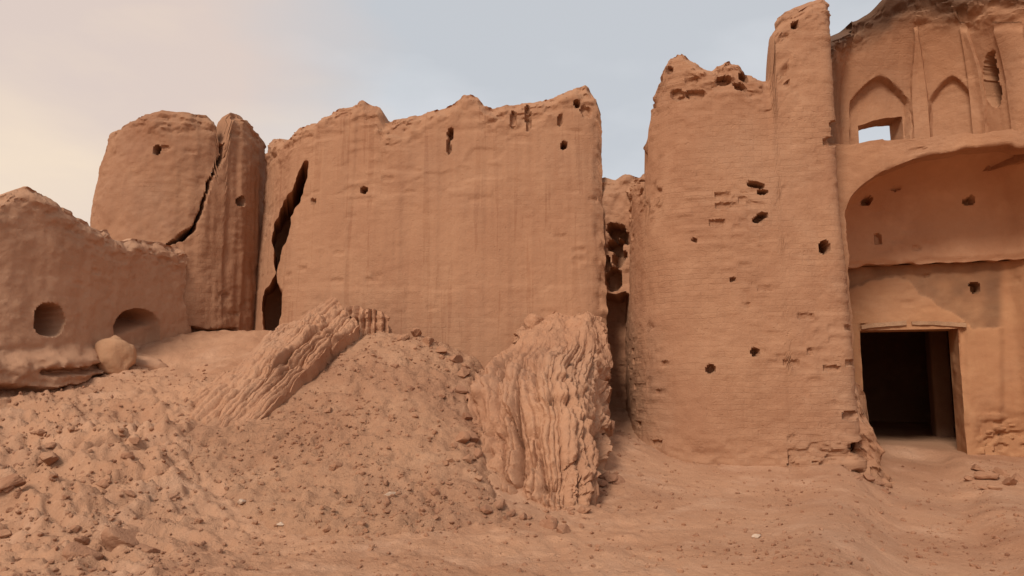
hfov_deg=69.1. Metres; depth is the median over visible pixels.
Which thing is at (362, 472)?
mud clod
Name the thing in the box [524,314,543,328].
mud lump
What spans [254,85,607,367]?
curtain wall
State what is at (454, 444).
mud clod
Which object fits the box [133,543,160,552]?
mud clod
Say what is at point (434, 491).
mud clod
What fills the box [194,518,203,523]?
mud clod
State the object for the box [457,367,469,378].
mud clod
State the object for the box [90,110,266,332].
round tower
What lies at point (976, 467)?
fallen brick
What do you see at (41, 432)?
mud clod
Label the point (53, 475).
mud clod
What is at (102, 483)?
mud clod
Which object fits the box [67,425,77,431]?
mud clod
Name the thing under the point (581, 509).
mud clod
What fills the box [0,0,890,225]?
sky
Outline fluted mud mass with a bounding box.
[467,311,614,510]
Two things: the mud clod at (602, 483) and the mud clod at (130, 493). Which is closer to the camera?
the mud clod at (130, 493)
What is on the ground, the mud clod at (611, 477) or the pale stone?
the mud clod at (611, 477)
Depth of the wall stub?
11.96 m
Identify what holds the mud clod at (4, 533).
on the ground
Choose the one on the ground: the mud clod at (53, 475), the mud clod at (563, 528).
the mud clod at (563, 528)
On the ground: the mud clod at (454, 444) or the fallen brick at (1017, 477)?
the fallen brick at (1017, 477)
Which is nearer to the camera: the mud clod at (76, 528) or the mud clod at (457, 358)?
the mud clod at (76, 528)
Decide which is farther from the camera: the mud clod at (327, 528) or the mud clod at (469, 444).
the mud clod at (469, 444)
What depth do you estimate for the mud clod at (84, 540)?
6.94 m
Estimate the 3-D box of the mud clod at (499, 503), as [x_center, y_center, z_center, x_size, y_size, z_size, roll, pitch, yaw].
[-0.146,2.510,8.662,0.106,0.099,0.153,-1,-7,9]
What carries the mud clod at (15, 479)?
on the ground
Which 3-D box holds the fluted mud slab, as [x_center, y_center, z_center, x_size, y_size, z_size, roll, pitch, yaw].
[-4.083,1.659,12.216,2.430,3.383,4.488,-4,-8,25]
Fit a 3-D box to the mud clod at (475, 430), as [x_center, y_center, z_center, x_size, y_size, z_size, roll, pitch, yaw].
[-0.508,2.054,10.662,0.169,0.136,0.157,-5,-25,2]
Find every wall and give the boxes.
[0,186,190,408]
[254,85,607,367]
[602,174,643,408]
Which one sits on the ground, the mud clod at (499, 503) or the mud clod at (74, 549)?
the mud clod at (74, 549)
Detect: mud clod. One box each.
[0,473,25,490]
[0,529,11,537]
[3,486,14,492]
[13,491,22,497]
[35,429,46,435]
[39,452,58,465]
[45,442,55,447]
[49,474,58,477]
[62,542,103,560]
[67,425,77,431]
[70,525,80,532]
[73,535,89,544]
[95,479,109,487]
[101,527,138,551]
[120,451,134,459]
[125,490,135,497]
[129,437,139,443]
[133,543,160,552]
[169,493,177,499]
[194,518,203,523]
[281,486,286,492]
[322,525,330,532]
[323,407,331,412]
[334,461,341,467]
[355,470,364,475]
[357,520,366,525]
[397,334,409,340]
[406,385,414,390]
[411,327,421,336]
[421,337,433,346]
[430,488,439,494]
[435,346,446,352]
[446,354,462,362]
[446,458,454,462]
[451,442,457,447]
[455,385,467,393]
[455,431,469,443]
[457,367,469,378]
[462,412,472,419]
[462,454,472,463]
[467,431,478,442]
[467,442,475,446]
[473,427,482,433]
[474,448,482,457]
[474,475,482,480]
[480,505,492,514]
[495,499,504,508]
[506,509,515,516]
[519,513,526,519]
[540,519,557,528]
[545,514,556,521]
[556,524,570,533]
[577,506,587,513]
[598,480,608,486]
[598,489,605,496]
[599,471,609,478]
[604,473,617,481]
[609,475,624,484]
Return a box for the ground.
[0,330,1023,575]
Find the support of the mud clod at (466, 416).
on the rubble mound
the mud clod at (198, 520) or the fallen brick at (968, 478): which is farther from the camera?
the fallen brick at (968, 478)
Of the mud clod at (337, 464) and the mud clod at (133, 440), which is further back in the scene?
the mud clod at (133, 440)
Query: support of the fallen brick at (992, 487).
on the ground
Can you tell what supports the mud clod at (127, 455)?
on the ground
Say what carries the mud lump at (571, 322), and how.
on the fluted mud mass
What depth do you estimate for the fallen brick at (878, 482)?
11.66 m
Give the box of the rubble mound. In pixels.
[185,331,510,535]
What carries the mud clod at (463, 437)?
on the rubble mound
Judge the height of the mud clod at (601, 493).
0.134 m
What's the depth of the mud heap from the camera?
13.77 m
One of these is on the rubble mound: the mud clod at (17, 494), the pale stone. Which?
the pale stone
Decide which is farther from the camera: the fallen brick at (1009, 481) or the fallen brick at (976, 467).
the fallen brick at (976, 467)
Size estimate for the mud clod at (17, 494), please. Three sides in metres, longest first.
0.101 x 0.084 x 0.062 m
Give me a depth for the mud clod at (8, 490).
8.04 m
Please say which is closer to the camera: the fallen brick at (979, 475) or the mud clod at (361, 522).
the mud clod at (361, 522)
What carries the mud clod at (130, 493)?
on the ground
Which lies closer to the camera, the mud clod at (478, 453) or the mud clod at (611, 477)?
the mud clod at (478, 453)
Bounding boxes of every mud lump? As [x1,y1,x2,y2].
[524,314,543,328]
[565,317,580,326]
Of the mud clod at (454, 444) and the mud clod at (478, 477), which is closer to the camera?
the mud clod at (478, 477)
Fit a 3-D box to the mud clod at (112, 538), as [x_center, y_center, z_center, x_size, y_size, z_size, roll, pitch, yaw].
[-3.693,2.389,7.006,0.462,0.259,0.450,4,-19,39]
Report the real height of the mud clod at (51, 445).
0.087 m
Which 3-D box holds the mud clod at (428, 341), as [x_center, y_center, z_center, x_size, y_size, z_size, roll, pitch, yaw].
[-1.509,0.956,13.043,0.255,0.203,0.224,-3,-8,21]
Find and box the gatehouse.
[827,0,1023,456]
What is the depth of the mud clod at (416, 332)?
13.32 m
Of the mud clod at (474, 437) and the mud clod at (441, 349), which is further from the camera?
the mud clod at (441, 349)
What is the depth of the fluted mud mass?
10.64 m
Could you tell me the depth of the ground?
8.57 m
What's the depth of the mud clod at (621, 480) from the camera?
10.45 m
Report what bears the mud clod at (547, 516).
on the ground
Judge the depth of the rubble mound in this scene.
9.87 m
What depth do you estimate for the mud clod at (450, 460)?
9.51 m
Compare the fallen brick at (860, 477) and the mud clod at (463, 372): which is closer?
the fallen brick at (860, 477)
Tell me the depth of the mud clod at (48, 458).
9.02 m
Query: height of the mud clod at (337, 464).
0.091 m
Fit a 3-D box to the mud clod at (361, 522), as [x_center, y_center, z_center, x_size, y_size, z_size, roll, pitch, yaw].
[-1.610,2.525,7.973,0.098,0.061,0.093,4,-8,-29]
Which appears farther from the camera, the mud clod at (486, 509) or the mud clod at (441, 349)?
the mud clod at (441, 349)
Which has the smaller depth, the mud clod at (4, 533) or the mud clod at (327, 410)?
the mud clod at (4, 533)
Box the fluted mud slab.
[188,297,391,427]
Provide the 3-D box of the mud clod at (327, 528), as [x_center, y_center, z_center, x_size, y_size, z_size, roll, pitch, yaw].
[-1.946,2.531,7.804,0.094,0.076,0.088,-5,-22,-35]
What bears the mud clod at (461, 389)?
on the rubble mound
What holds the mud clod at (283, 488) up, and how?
on the rubble mound
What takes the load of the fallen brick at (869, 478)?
on the ground
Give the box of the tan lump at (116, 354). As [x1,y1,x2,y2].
[94,335,136,373]
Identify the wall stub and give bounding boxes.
[850,382,895,487]
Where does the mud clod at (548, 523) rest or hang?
on the ground
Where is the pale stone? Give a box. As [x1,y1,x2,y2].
[237,499,245,504]
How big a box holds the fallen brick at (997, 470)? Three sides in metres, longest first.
0.287 x 0.144 x 0.129 m
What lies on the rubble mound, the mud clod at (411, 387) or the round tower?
the mud clod at (411, 387)
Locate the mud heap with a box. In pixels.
[132,356,167,369]
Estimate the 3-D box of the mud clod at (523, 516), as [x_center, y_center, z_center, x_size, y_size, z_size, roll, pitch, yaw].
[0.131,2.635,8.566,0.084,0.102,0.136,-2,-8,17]
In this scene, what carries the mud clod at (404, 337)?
on the rubble mound
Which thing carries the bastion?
on the ground
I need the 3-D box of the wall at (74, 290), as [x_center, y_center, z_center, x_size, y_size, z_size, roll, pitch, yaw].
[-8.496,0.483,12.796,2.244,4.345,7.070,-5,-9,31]
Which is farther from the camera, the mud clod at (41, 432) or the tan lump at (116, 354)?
the tan lump at (116, 354)
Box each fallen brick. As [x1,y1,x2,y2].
[853,475,863,479]
[863,474,874,481]
[873,479,884,485]
[963,475,974,480]
[971,464,983,470]
[973,471,999,479]
[986,484,1002,489]
[992,467,1009,475]
[1002,477,1016,485]
[1011,473,1023,481]
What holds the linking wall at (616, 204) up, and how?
on the ground
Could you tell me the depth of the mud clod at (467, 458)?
9.68 m
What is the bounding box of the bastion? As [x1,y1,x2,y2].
[625,0,866,471]
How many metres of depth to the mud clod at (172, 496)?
8.43 m
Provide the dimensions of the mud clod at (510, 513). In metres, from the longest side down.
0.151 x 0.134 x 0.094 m
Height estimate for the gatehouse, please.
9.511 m
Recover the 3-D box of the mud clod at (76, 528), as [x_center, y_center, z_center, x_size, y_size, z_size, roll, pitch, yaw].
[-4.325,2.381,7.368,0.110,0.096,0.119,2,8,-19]
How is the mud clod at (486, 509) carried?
on the rubble mound
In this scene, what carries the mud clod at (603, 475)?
on the ground

